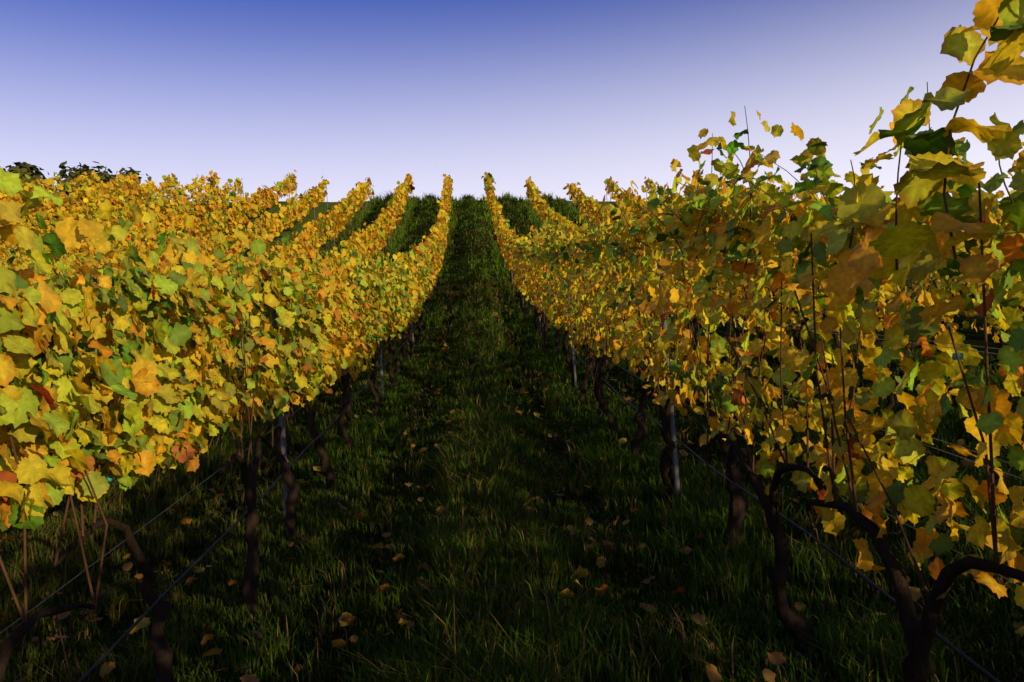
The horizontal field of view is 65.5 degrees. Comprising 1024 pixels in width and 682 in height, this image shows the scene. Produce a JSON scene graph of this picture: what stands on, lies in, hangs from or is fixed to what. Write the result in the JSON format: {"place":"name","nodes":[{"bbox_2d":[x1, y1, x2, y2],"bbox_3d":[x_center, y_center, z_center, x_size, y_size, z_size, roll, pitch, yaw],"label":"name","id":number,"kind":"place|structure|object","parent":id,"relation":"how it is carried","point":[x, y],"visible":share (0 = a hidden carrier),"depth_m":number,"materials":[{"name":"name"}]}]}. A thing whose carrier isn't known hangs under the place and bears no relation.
{"place":"outdoors","nodes":[
{"label":"outdoors","id":0,"kind":"place"},
{"bbox_2d":[0,190,1023,681],"bbox_3d":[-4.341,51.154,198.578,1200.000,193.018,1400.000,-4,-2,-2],"label":"ground","id":1,"kind":"structure","parent":0,"point":[974,337],"depth_m":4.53,"materials":[{"name":"green plant"}]},
{"bbox_2d":[0,169,1015,339],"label":"vine leaves","id":2,"kind":"object","parent":1,"relation":"on","point":[425,261],"visible":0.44,"depth_m":37.28,"materials":[{"name":"yellow plant"}]},
{"bbox_2d":[52,280,963,515],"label":"fallen leaves","id":3,"kind":"object","parent":1,"relation":"on","point":[681,452],"visible":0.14,"depth_m":9.79,"materials":[{"name":"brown plant"}]},
{"bbox_2d":[0,17,1021,681],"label":"vine shoots","id":4,"kind":"object","parent":1,"relation":"on","point":[832,477],"visible":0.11,"depth_m":2.80,"materials":[{"name":"brown plant"}]},
{"bbox_2d":[0,128,1023,446],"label":"vine leaves","id":5,"kind":"object","parent":1,"relation":"on","point":[304,336],"visible":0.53,"depth_m":5.82,"materials":[{"name":"yellow plant"}]},
{"bbox_2d":[0,231,1023,681],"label":"vine trunks","id":6,"kind":"object","parent":1,"relation":"on","point":[916,663],"visible":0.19,"depth_m":3.54,"materials":[{"name":"brown plant"}]},
{"bbox_2d":[0,0,1023,636],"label":"vine leaves","id":7,"kind":"object","parent":6,"relation":"on","point":[64,330],"visible":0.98,"depth_m":2.51,"materials":[{"name":"yellow plant"}]},
{"bbox_2d":[0,450,1023,681],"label":"fallen leaves","id":8,"kind":"object","parent":1,"relation":"on","point":[769,675],"visible":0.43,"depth_m":4.18,"materials":[{"name":"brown plant"}]},
{"bbox_2d":[49,178,976,537],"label":"trellis posts","id":9,"kind":"object","parent":1,"relation":"on","point":[673,436],"visible":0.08,"depth_m":5.67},
{"bbox_2d":[8,198,1022,681],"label":"drip irrigation pipe","id":10,"kind":"object","parent":9,"relation":"attached to","point":[870,582],"visible":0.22,"depth_m":3.48,"materials":[{"name":"black plastic"}]},
{"bbox_2d":[106,309,963,481],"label":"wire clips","id":11,"kind":"object","parent":9,"relation":"attached to","point":[111,478],"visible":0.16,"depth_m":2.90,"materials":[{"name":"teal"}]},
{"bbox_2d":[0,184,1023,632],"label":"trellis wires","id":12,"kind":"object","parent":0,"point":[682,402],"visible":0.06,"depth_m":2.91,"materials":[{"name":"grey metal"}]},
{"bbox_2d":[0,0,1023,201],"label":"sky","id":13,"kind":"structure","parent":0,"point":[556,93],"materials":[{"name":"blue"}]},
{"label":"tree trunks","id":14,"kind":"object","parent":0,"visible":0},
{"bbox_2d":[0,161,151,201],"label":"trees","id":15,"kind":"object","parent":14,"relation":"attached to","point":[22,169],"visible":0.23,"depth_m":60.22,"materials":[{"name":"green plant"}]}
]}

